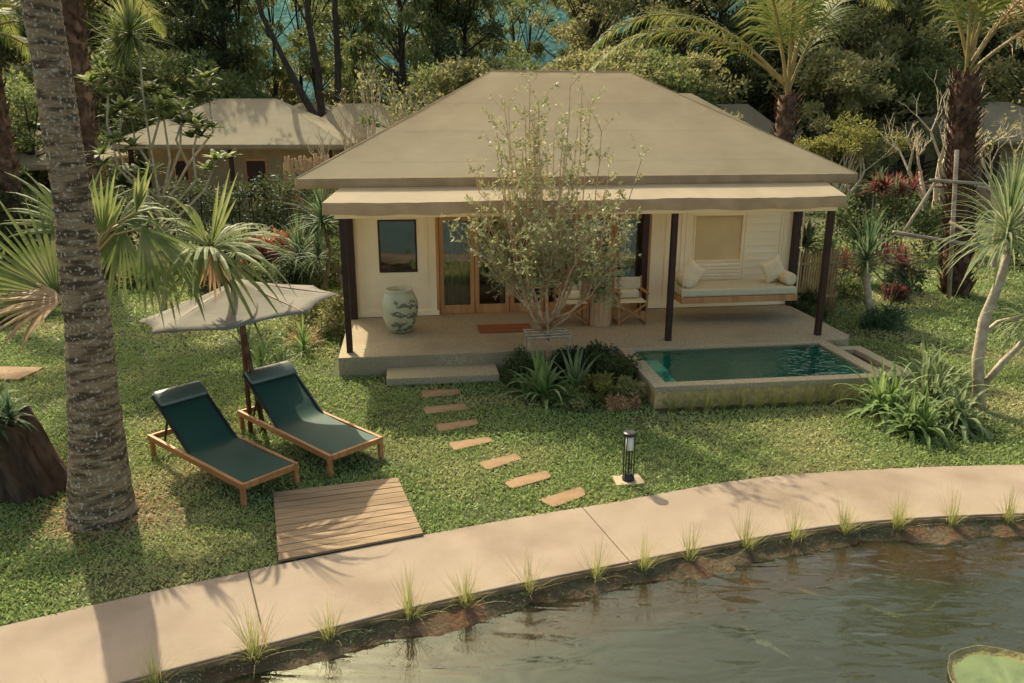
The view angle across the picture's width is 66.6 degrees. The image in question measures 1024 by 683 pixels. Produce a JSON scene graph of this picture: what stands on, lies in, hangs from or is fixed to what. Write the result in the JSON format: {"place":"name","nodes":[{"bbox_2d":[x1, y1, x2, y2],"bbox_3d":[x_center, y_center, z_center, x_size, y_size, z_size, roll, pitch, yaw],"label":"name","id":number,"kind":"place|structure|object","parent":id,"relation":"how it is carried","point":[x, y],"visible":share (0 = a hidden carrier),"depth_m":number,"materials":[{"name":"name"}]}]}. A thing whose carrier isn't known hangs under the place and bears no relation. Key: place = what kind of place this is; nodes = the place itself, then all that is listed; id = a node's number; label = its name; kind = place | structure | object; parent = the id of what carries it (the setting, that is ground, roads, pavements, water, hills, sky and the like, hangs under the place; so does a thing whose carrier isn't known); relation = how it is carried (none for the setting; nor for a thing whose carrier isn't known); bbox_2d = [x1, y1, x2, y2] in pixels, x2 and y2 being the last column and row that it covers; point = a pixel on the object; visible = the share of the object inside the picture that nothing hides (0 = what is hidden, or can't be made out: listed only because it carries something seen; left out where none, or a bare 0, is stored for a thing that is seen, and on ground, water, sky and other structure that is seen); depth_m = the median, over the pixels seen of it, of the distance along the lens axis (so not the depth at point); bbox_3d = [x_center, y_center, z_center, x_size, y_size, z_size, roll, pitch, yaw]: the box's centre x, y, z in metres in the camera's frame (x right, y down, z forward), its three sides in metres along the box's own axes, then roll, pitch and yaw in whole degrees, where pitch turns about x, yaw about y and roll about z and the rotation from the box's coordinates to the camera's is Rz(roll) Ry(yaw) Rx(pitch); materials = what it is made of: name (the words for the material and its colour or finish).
{"place":"outdoors","nodes":[
{"label":"outdoors","id":0,"kind":"place"},
{"bbox_2d":[0,465,1023,682],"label":"garden path","id":1,"kind":"structure","parent":0,"point":[86,644],"depth_m":7.55,"materials":[{"name":"concrete"}]},
{"bbox_2d":[128,515,1023,682],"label":"path edge","id":2,"kind":"object","parent":1,"relation":"on","point":[224,660],"visible":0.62,"depth_m":7.23,"materials":[{"name":"brown stone"}]},
{"bbox_2d":[0,149,1023,625],"bbox_3d":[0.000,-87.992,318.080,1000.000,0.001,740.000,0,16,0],"label":"ground","id":3,"kind":"structure","parent":0,"point":[178,509],"depth_m":10.17,"materials":[{"name":"green plant"}]},
{"bbox_2d":[0,373,67,505],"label":"stump planter","id":4,"kind":"object","parent":3,"relation":"on","point":[32,465],"visible":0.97,"depth_m":8.74,"materials":[{"name":"brown wood"}]},
{"bbox_2d":[20,0,139,532],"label":"palm tree","id":5,"kind":"object","parent":3,"relation":"on","point":[100,492],"visible":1,"depth_m":7.77,"materials":[{"name":"brown plant"}]},
{"bbox_2d":[0,159,217,353],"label":"fan palm","id":6,"kind":"object","parent":3,"relation":"on","point":[33,281],"visible":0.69,"depth_m":9.08,"materials":[{"name":"green plant"}]},
{"bbox_2d":[3,472,217,575],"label":"leaf litter","id":7,"kind":"object","parent":3,"relation":"on","point":[102,530],"visible":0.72,"depth_m":8.34,"materials":[{"name":"brown plant"}]},
{"bbox_2d":[76,0,237,311],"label":"frangipani","id":8,"kind":"object","parent":3,"relation":"on","point":[164,99],"visible":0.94,"depth_m":15.28,"materials":[{"name":"green plant"}]},
{"bbox_2d":[147,380,299,508],"bbox_3d":[-3.565,1.157,9.469,2.180,0.898,0.747,13,21,38],"label":"sun lounger","id":9,"kind":"object","parent":3,"relation":"on","point":[209,439],"visible":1,"depth_m":9.56,"materials":[{"name":"teal fabric"}]},
{"bbox_2d":[128,170,320,431],"bbox_3d":[-3.541,-0.287,9.625,2.493,3.590,1.780,0,16,0],"label":"fan palm","id":10,"kind":"object","parent":3,"relation":"on","point":[218,259],"visible":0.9,"depth_m":9.48,"materials":[{"name":"green plant"}]},
{"bbox_2d":[139,279,337,432],"bbox_3d":[-3.561,0.215,10.430,2.328,2.171,2.328,3,16,11],"label":"garden umbrella","id":11,"kind":"object","parent":3,"relation":"on","point":[218,315],"visible":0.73,"depth_m":9.72,"materials":[{"name":"beige fabric"}]},
{"bbox_2d":[271,254,333,291],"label":"shrub","id":12,"kind":"object","parent":3,"relation":"on","point":[315,281],"visible":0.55,"depth_m":17.94,"materials":[{"name":"green plant"}]},
{"bbox_2d":[265,212,339,288],"bbox_3d":[-4.938,-2.060,18.186,1.953,2.214,1.918,-5,17,-17],"label":"dracaena","id":13,"kind":"object","parent":3,"relation":"on","point":[295,240],"visible":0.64,"depth_m":18.00,"materials":[{"name":"green plant"}]},
{"bbox_2d":[237,360,383,478],"bbox_3d":[-2.704,0.931,10.246,2.200,0.898,0.807,15,22,41],"label":"sun lounger","id":14,"kind":"object","parent":3,"relation":"on","point":[297,414],"visible":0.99,"depth_m":10.35,"materials":[{"name":"teal fabric"}]},
{"bbox_2d":[278,189,342,305],"bbox_3d":[-4.019,-2.099,16.707,1.854,3.182,1.813,0,16,0],"label":"dracaena","id":15,"kind":"object","parent":3,"relation":"on","point":[317,248],"visible":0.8,"depth_m":16.48,"materials":[{"name":"green plant"}]},
{"bbox_2d":[283,289,344,338],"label":"shrub","id":16,"kind":"object","parent":3,"relation":"on","point":[329,312],"visible":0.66,"depth_m":15.31,"materials":[{"name":"green plant"}]},
{"bbox_2d":[273,477,422,561],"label":"deck platform","id":17,"kind":"structure","parent":3,"relation":"on","point":[313,521],"depth_m":8.35,"materials":[{"name":"brown wood"}]},
{"bbox_2d":[386,364,498,385],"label":"step slab","id":18,"kind":"structure","parent":3,"relation":"on","point":[427,375],"depth_m":12.69,"materials":[{"name":"beige concrete"}]},
{"bbox_2d":[498,343,542,386],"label":"shrub","id":19,"kind":"object","parent":3,"relation":"on","point":[519,353],"visible":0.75,"depth_m":12.59,"materials":[{"name":"green plant"}]},
{"bbox_2d":[498,348,584,414],"bbox_3d":[0.537,0.581,11.823,1.539,1.031,1.314,12,20,36],"label":"lily plant","id":20,"kind":"object","parent":3,"relation":"on","point":[541,380],"visible":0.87,"depth_m":11.82,"materials":[{"name":"green plant"}]},
{"bbox_2d":[440,65,649,372],"bbox_3d":[0.626,-1.844,12.472,2.988,4.989,3.177,13,21,37],"label":"ornamental tree","id":21,"kind":"object","parent":3,"relation":"on","point":[521,259],"visible":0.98,"depth_m":12.16,"materials":[{"name":"green plant"}]},
{"bbox_2d":[540,383,595,411],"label":"shrub","id":22,"kind":"object","parent":3,"relation":"on","point":[570,401],"visible":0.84,"depth_m":11.53,"materials":[{"name":"green plant"}]},
{"bbox_2d":[555,339,617,386],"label":"shrub","id":23,"kind":"object","parent":3,"relation":"on","point":[588,350],"visible":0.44,"depth_m":12.71,"materials":[{"name":"green plant"}]},
{"bbox_2d":[150,519,1023,682],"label":"pond bed","id":24,"kind":"object","parent":3,"relation":"in","point":[919,605],"visible":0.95,"depth_m":7.24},
{"bbox_2d":[209,591,302,669],"bbox_3d":[-2.096,2.330,6.229,0.963,0.590,0.826,0,16,0],"label":"grass tuft","id":25,"kind":"object","parent":24,"relation":"on","point":[250,645],"visible":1,"depth_m":6.33,"materials":[{"name":"green plant"}]},
{"bbox_2d":[139,518,1023,682],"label":"bank grass","id":26,"kind":"structure","parent":24,"relation":"on","point":[281,665],"depth_m":7.29,"materials":[{"name":"green plant"}]},
{"bbox_2d":[948,645,1023,682],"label":"lily pad","id":27,"kind":"object","parent":24,"relation":"on","point":[980,664],"visible":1,"depth_m":6.35,"materials":[{"name":"green plant"}]},
{"bbox_2d":[338,304,848,377],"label":"terrace","id":28,"kind":"structure","parent":3,"relation":"on","point":[379,347],"depth_m":14.25,"materials":[{"name":"beige concrete"}]},
{"bbox_2d":[381,286,417,333],"bbox_3d":[-2.062,-0.578,14.345,0.673,0.810,0.672,0,16,0],"label":"garden pot","id":29,"kind":"object","parent":28,"relation":"on","point":[399,306],"visible":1,"depth_m":14.10,"materials":[{"name":"ceramic"}]},
{"bbox_2d":[295,70,857,352],"bbox_3d":[1.257,-3.515,17.469,10.790,4.719,9.682,-2,16,-7],"label":"villa","id":30,"kind":"object","parent":28,"relation":"on","point":[734,188],"visible":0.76,"depth_m":14.40,"materials":[{"name":"fabric"}]},
{"bbox_2d":[438,217,474,313],"bbox_3d":[-1.093,-1.511,15.440,0.691,1.950,0.050,-2,16,-7],"label":"door","id":31,"kind":"structure","parent":30,"relation":"in","point":[461,308],"depth_m":15.49,"materials":[{"name":"brown wood"}]},
{"bbox_2d":[692,214,744,279],"bbox_3d":[4.214,-1.782,16.052,1.060,1.670,0.082,-2,16,-7],"label":"window","id":32,"kind":"structure","parent":30,"relation":"in","point":[717,237],"depth_m":15.95,"materials":[{"name":"fabric"}]},
{"bbox_2d":[674,211,804,303],"bbox_3d":[4.302,-1.935,14.981,2.320,2.240,0.800,-2,16,-7],"label":"hanging daybed","id":33,"kind":"object","parent":30,"relation":"hanging from","point":[732,291],"visible":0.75,"depth_m":14.92,"materials":[{"name":"fabric"}]},
{"bbox_2d":[612,275,649,325],"bbox_3d":[2.267,-0.788,14.969,0.600,0.861,0.527,-2,16,-7],"label":"folding chair","id":34,"kind":"object","parent":28,"relation":"on","point":[628,292],"visible":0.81,"depth_m":15.01,"materials":[{"name":"beige fabric"}]},
{"bbox_2d":[579,370,617,404],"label":"shrub","id":35,"kind":"object","parent":3,"relation":"on","point":[600,387],"visible":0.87,"depth_m":11.83,"materials":[{"name":"green plant"}]},
{"bbox_2d":[585,349,642,385],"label":"shrub","id":36,"kind":"object","parent":3,"relation":"on","point":[610,365],"visible":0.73,"depth_m":12.26,"materials":[{"name":"green plant"}]},
{"bbox_2d":[612,430,644,486],"bbox_3d":[1.382,1.365,9.205,0.340,0.645,0.260,-2,16,-8],"label":"garden lantern","id":37,"kind":"object","parent":3,"relation":"on","point":[628,478],"visible":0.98,"depth_m":9.20,"materials":[{"name":"metal"}]},
{"bbox_2d":[619,340,891,408],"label":"plunge pool","id":38,"kind":"structure","parent":3,"relation":"on","point":[684,369],"depth_m":13.38,"materials":[{"name":"stone"}]},
{"bbox_2d":[795,247,841,313],"bbox_3d":[6.519,-1.285,16.800,1.115,1.499,0.077,-3,16,-10],"label":"bamboo screen","id":39,"kind":"object","parent":3,"relation":"on","point":[830,293],"visible":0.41,"depth_m":16.74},
{"bbox_2d":[820,200,925,315],"bbox_3d":[7.225,-1.600,15.915,2.090,2.638,2.125,0,16,0],"label":"dracaena","id":40,"kind":"object","parent":3,"relation":"on","point":[866,252],"visible":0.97,"depth_m":15.76,"materials":[{"name":"green plant"}]},
{"bbox_2d":[829,357,935,430],"bbox_3d":[5.329,0.772,11.251,1.418,1.252,1.507,13,21,39],"label":"spider lily","id":41,"kind":"object","parent":3,"relation":"on","point":[880,393],"visible":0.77,"depth_m":11.18,"materials":[{"name":"green plant"}]},
{"bbox_2d":[858,295,913,333],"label":"shrub","id":42,"kind":"object","parent":3,"relation":"on","point":[891,320],"visible":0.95,"depth_m":15.81,"materials":[{"name":"green plant"}]},
{"bbox_2d":[868,235,927,303],"bbox_3d":[8.768,-1.638,17.864,1.452,1.597,1.453,0,16,0],"label":"cordyline","id":43,"kind":"object","parent":3,"relation":"on","point":[904,269],"visible":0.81,"depth_m":17.71,"materials":[{"name":"red plant"}]},
{"bbox_2d":[872,383,958,454],"bbox_3d":[5.436,1.021,10.583,1.036,0.992,1.186,-12,20,-36],"label":"spider lily","id":44,"kind":"object","parent":3,"relation":"on","point":[925,418],"visible":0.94,"depth_m":10.48,"materials":[{"name":"green plant"}]},
{"bbox_2d":[863,333,1002,426],"bbox_3d":[6.086,0.611,11.437,1.862,1.658,1.962,0,16,0],"label":"spider lily","id":45,"kind":"object","parent":3,"relation":"on","point":[924,381],"visible":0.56,"depth_m":11.36,"materials":[{"name":"green plant"}]},
{"bbox_2d":[892,150,990,300],"bbox_3d":[10.091,-2.635,17.949,1.596,3.461,3.427,14,21,39],"label":"palm prop","id":46,"kind":"object","parent":3,"relation":"on","point":[955,181],"visible":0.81,"depth_m":17.46,"materials":[{"name":"brown wood"}]},
{"bbox_2d":[909,378,1012,446],"bbox_3d":[6.154,0.997,10.841,1.093,1.127,1.241,-8,18,-26],"label":"spider lily","id":47,"kind":"object","parent":3,"relation":"on","point":[957,409],"visible":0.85,"depth_m":10.70,"materials":[{"name":"green plant"}]},
{"bbox_2d":[920,0,1023,297],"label":"coconut palm","id":48,"kind":"object","parent":3,"relation":"on","point":[963,120],"visible":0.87,"depth_m":17.65,"materials":[{"name":"brown plant"}]},
{"bbox_2d":[921,143,1023,411],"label":"dracaena","id":49,"kind":"object","parent":3,"relation":"on","point":[1010,204],"visible":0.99,"depth_m":10.93,"materials":[{"name":"green plant"}]},
{"bbox_2d":[2,0,1021,136],"bbox_3d":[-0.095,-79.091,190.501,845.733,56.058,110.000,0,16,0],"label":"hills","id":50,"kind":"structure","parent":0,"point":[550,47],"depth_m":173.82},
{"bbox_2d":[0,154,1023,285],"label":"forest floor","id":51,"kind":"structure","parent":0,"point":[808,216],"depth_m":30.00,"materials":[{"name":"green plant"}]},
{"bbox_2d":[0,0,98,256],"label":"coconut palm","id":52,"kind":"object","parent":51,"relation":"on","point":[9,162],"visible":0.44,"depth_m":23.28,"materials":[{"name":"brown plant"}]},
{"bbox_2d":[4,81,124,219],"bbox_3d":[-18.504,-7.249,30.352,5.256,5.456,6.222,5,17,18],"label":"bushy tree","id":53,"kind":"object","parent":51,"relation":"on","point":[26,140],"visible":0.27,"depth_m":29.37,"materials":[{"name":"green plant"}]},
{"bbox_2d":[14,130,136,197],"bbox_3d":[-20.900,-6.904,32.358,8.040,3.614,6.040,0,16,0],"label":"neighbour villa","id":54,"kind":"object","parent":51,"relation":"on","point":[33,162],"visible":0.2,"depth_m":30.10,"materials":[{"name":"fabric"}]},
{"bbox_2d":[3,58,161,191],"bbox_3d":[-21.787,-10.556,38.511,7.592,7.253,6.812,3,16,10],"label":"bushy tree","id":55,"kind":"object","parent":51,"relation":"on","point":[101,124],"visible":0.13,"depth_m":38.30,"materials":[{"name":"green plant"}]},
{"bbox_2d":[0,0,185,136],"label":"forest tree","id":56,"kind":"object","parent":51,"relation":"on","point":[19,59],"visible":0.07,"depth_m":44.36,"materials":[{"name":"green plant"}]},
{"bbox_2d":[0,176,186,260],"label":"hedge","id":57,"kind":"object","parent":51,"relation":"on","point":[129,198],"visible":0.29,"depth_m":23.01,"materials":[{"name":"green plant"}]},
{"bbox_2d":[83,0,177,151],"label":"feathery tree","id":58,"kind":"object","parent":51,"relation":"on","point":[93,9],"visible":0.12,"depth_m":45.77,"materials":[{"name":"green plant"}]},
{"bbox_2d":[61,0,207,281],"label":"coconut palm","id":59,"kind":"object","parent":51,"relation":"on","point":[74,14],"visible":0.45,"depth_m":19.09,"materials":[{"name":"plant"}]},
{"bbox_2d":[89,39,212,195],"bbox_3d":[-18.993,-11.317,40.062,8.987,7.881,7.592,7,18,23],"label":"bushy tree","id":60,"kind":"object","parent":51,"relation":"on","point":[123,92],"visible":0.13,"depth_m":39.38,"materials":[{"name":"green plant"}]},
{"bbox_2d":[96,48,254,195],"bbox_3d":[-16.774,-11.274,40.452,8.641,7.578,7.300,-12,20,-36],"label":"bushy tree","id":61,"kind":"object","parent":51,"relation":"on","point":[200,64],"visible":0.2,"depth_m":39.26,"materials":[{"name":"green plant"}]},
{"bbox_2d":[103,0,252,108],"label":"forest tree","id":62,"kind":"object","parent":51,"relation":"on","point":[217,15],"visible":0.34,"depth_m":43.12,"materials":[{"name":"green plant"}]},
{"bbox_2d":[159,0,287,97],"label":"feathery tree","id":63,"kind":"object","parent":51,"relation":"on","point":[225,40],"visible":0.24,"depth_m":44.72,"materials":[{"name":"green plant"}]},
{"bbox_2d":[107,98,356,213],"bbox_3d":[-12.150,-8.793,36.496,10.238,4.934,7.040,0,16,0],"label":"neighbour villa","id":64,"kind":"object","parent":51,"relation":"on","point":[262,135],"visible":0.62,"depth_m":34.99,"materials":[{"name":"fabric"}]},
{"bbox_2d":[158,162,338,255],"bbox_3d":[-7.416,-3.833,23.658,6.262,3.103,2.206,0,16,0],"label":"hedge","id":65,"kind":"object","parent":51,"relation":"on","point":[271,215],"visible":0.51,"depth_m":23.38,"materials":[{"name":"green plant"}]},
{"bbox_2d":[236,0,311,99],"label":"forest tree","id":66,"kind":"object","parent":51,"relation":"on","point":[275,82],"visible":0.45,"depth_m":48.99,"materials":[{"name":"green plant"}]},
{"bbox_2d":[256,0,319,116],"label":"leaning tree","id":67,"kind":"object","parent":51,"relation":"on","point":[308,105],"visible":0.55,"depth_m":37.67,"materials":[{"name":"brown plant"}]},
{"bbox_2d":[269,0,350,102],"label":"forest tree","id":68,"kind":"object","parent":51,"relation":"on","point":[308,66],"visible":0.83,"depth_m":46.91,"materials":[{"name":"green plant"}]},
{"bbox_2d":[283,153,339,248],"bbox_3d":[-6.207,-4.403,24.748,1.936,3.054,0.078,0,16,0],"label":"bamboo screen","id":69,"kind":"object","parent":51,"relation":"on","point":[306,162],"visible":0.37,"depth_m":24.46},
{"bbox_2d":[304,0,325,116],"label":"leaning tree","id":70,"kind":"object","parent":51,"relation":"on","point":[319,85],"visible":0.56,"depth_m":38.59,"materials":[{"name":"brown plant"}]},
{"bbox_2d":[315,0,393,98],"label":"forest tree","id":71,"kind":"object","parent":51,"relation":"on","point":[345,76],"visible":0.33,"depth_m":51.50,"materials":[{"name":"green plant"}]},
{"bbox_2d":[321,103,399,139],"bbox_3d":[-7.460,-9.548,39.400,5.439,4.764,5.040,0,16,0],"label":"neighbour villa","id":72,"kind":"object","parent":51,"relation":"on","point":[333,114],"visible":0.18,"depth_m":38.02,"materials":[{"name":"fabric"}]},
{"bbox_2d":[323,51,431,141],"bbox_3d":[-4.266,-6.507,26.451,2.861,6.232,3.491,9,19,30],"label":"bare frangipani","id":73,"kind":"object","parent":51,"relation":"on","point":[390,122],"visible":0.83,"depth_m":25.50,"materials":[{"name":"green plant"}]},
{"bbox_2d":[338,0,450,105],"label":"feathery tree","id":74,"kind":"object","parent":51,"relation":"on","point":[372,22],"visible":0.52,"depth_m":44.71,"materials":[{"name":"green plant"}]},
{"bbox_2d":[357,62,469,128],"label":"bushy tree","id":75,"kind":"object","parent":51,"relation":"on","point":[424,71],"visible":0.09,"depth_m":35.28,"materials":[{"name":"green plant"}]},
{"bbox_2d":[363,0,507,104],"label":"forest tree","id":76,"kind":"object","parent":51,"relation":"on","point":[494,29],"visible":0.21,"depth_m":46.53,"materials":[{"name":"green plant"}]},
{"bbox_2d":[406,55,517,104],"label":"bushy tree","id":77,"kind":"object","parent":51,"relation":"on","point":[472,69],"visible":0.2,"depth_m":35.09,"materials":[{"name":"green plant"}]},
{"bbox_2d":[421,0,513,77],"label":"feathery tree","id":78,"kind":"object","parent":51,"relation":"on","point":[464,46],"visible":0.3,"depth_m":48.08,"materials":[{"name":"green plant"}]},
{"bbox_2d":[528,0,629,69],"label":"feathery tree","id":79,"kind":"object","parent":51,"relation":"on","point":[538,46],"visible":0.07,"depth_m":54.69,"materials":[{"name":"green plant"}]},
{"bbox_2d":[528,0,666,67],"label":"forest tree","id":80,"kind":"object","parent":51,"relation":"on","point":[584,30],"visible":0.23,"depth_m":46.07,"materials":[{"name":"green plant"}]},
{"bbox_2d":[566,43,656,82],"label":"bushy tree","id":81,"kind":"object","parent":51,"relation":"on","point":[621,60],"visible":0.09,"depth_m":34.74,"materials":[{"name":"green plant"}]},
{"bbox_2d":[577,0,716,72],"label":"forest tree","id":82,"kind":"object","parent":51,"relation":"on","point":[641,24],"visible":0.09,"depth_m":49.00,"materials":[{"name":"green plant"}]},
{"bbox_2d":[628,43,721,107],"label":"bushy tree","id":83,"kind":"object","parent":51,"relation":"on","point":[668,80],"visible":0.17,"depth_m":36.23,"materials":[{"name":"green plant"}]},
{"bbox_2d":[615,0,767,103],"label":"forest tree","id":84,"kind":"object","parent":51,"relation":"on","point":[690,8],"visible":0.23,"depth_m":43.74,"materials":[{"name":"green plant"}]},
{"bbox_2d":[652,51,752,123],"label":"bushy tree","id":85,"kind":"object","parent":51,"relation":"on","point":[703,65],"visible":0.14,"depth_m":37.66,"materials":[{"name":"green plant"}]},
{"bbox_2d":[656,0,769,104],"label":"forest tree","id":86,"kind":"object","parent":51,"relation":"on","point":[721,16],"visible":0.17,"depth_m":45.09,"materials":[{"name":"green plant"}]},
{"bbox_2d":[583,0,896,146],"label":"coconut palm","id":87,"kind":"object","parent":51,"relation":"on","point":[785,118],"visible":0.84,"depth_m":20.64,"materials":[{"name":"green plant"}]},
{"bbox_2d":[716,104,793,139],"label":"neighbour villa","id":88,"kind":"object","parent":51,"relation":"on","point":[752,116],"visible":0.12,"depth_m":40.54,"materials":[{"name":"fabric"}]},
{"bbox_2d":[693,0,865,136],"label":"forest tree","id":89,"kind":"object","parent":51,"relation":"on","point":[756,92],"visible":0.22,"depth_m":42.79,"materials":[{"name":"green plant"}]},
{"bbox_2d":[760,45,904,184],"bbox_3d":[16.208,-10.911,39.195,7.096,7.555,7.909,12,20,35],"label":"bushy tree","id":90,"kind":"object","parent":51,"relation":"on","point":[836,64],"visible":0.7,"depth_m":37.77,"materials":[{"name":"green plant"}]},
{"bbox_2d":[793,111,913,222],"bbox_3d":[13.086,-6.724,30.397,4.531,4.412,2.524,12,20,36],"label":"leafy tree","id":91,"kind":"object","parent":51,"relation":"on","point":[860,142],"visible":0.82,"depth_m":30.15,"materials":[{"name":"green plant"}]},
{"bbox_2d":[753,20,963,185],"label":"bushy tree","id":92,"kind":"object","parent":51,"relation":"on","point":[883,47],"visible":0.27,"depth_m":40.49,"materials":[{"name":"green plant"}]},
{"bbox_2d":[769,0,949,155],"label":"forest tree","id":93,"kind":"object","parent":51,"relation":"on","point":[860,31],"visible":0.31,"depth_m":39.70,"materials":[{"name":"green plant"}]},
{"bbox_2d":[808,178,945,216],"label":"hedge","id":94,"kind":"object","parent":51,"relation":"on","point":[862,196],"visible":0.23,"depth_m":33.59,"materials":[{"name":"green plant"}]},
{"bbox_2d":[801,188,988,259],"bbox_3d":[11.681,-3.440,23.832,5.607,2.469,2.275,0,16,0],"label":"hedge","id":95,"kind":"object","parent":51,"relation":"on","point":[920,222],"visible":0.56,"depth_m":23.64,"materials":[{"name":"green plant"}]},
{"bbox_2d":[863,0,965,123],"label":"tree","id":96,"kind":"object","parent":51,"relation":"on","point":[918,13],"visible":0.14,"depth_m":42.34,"materials":[{"name":"green plant"}]},
{"bbox_2d":[834,32,998,184],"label":"bushy tree","id":97,"kind":"object","parent":51,"relation":"on","point":[895,73],"visible":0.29,"depth_m":40.25,"materials":[{"name":"green plant"}]},
{"bbox_2d":[858,102,1023,184],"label":"neighbour villa","id":98,"kind":"object","parent":51,"relation":"on","point":[993,114],"visible":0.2,"depth_m":42.73,"materials":[{"name":"fabric"}]},
{"bbox_2d":[878,64,1019,249],"bbox_3d":[13.400,-5.577,24.252,2.953,5.659,3.180,0,16,0],"label":"bare frangipani","id":99,"kind":"object","parent":51,"relation":"on","point":[940,170],"visible":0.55,"depth_m":24.50,"materials":[{"name":"grey plant"}]},
{"bbox_2d":[925,0,1023,103],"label":"forest tree","id":100,"kind":"object","parent":51,"relation":"on","point":[987,49],"visible":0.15,"depth_m":47.99,"materials":[{"name":"green plant"}]},
{"bbox_2d":[974,3,1023,106],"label":"forest tree","id":101,"kind":"object","parent":51,"relation":"on","point":[1008,63],"visible":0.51,"depth_m":44.66,"materials":[{"name":"green plant"}]},
{"bbox_2d":[975,76,1023,267],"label":"bare frangipani","id":102,"kind":"object","parent":51,"relation":"on","point":[993,263],"visible":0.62,"depth_m":21.86,"materials":[{"name":"beige plant"}]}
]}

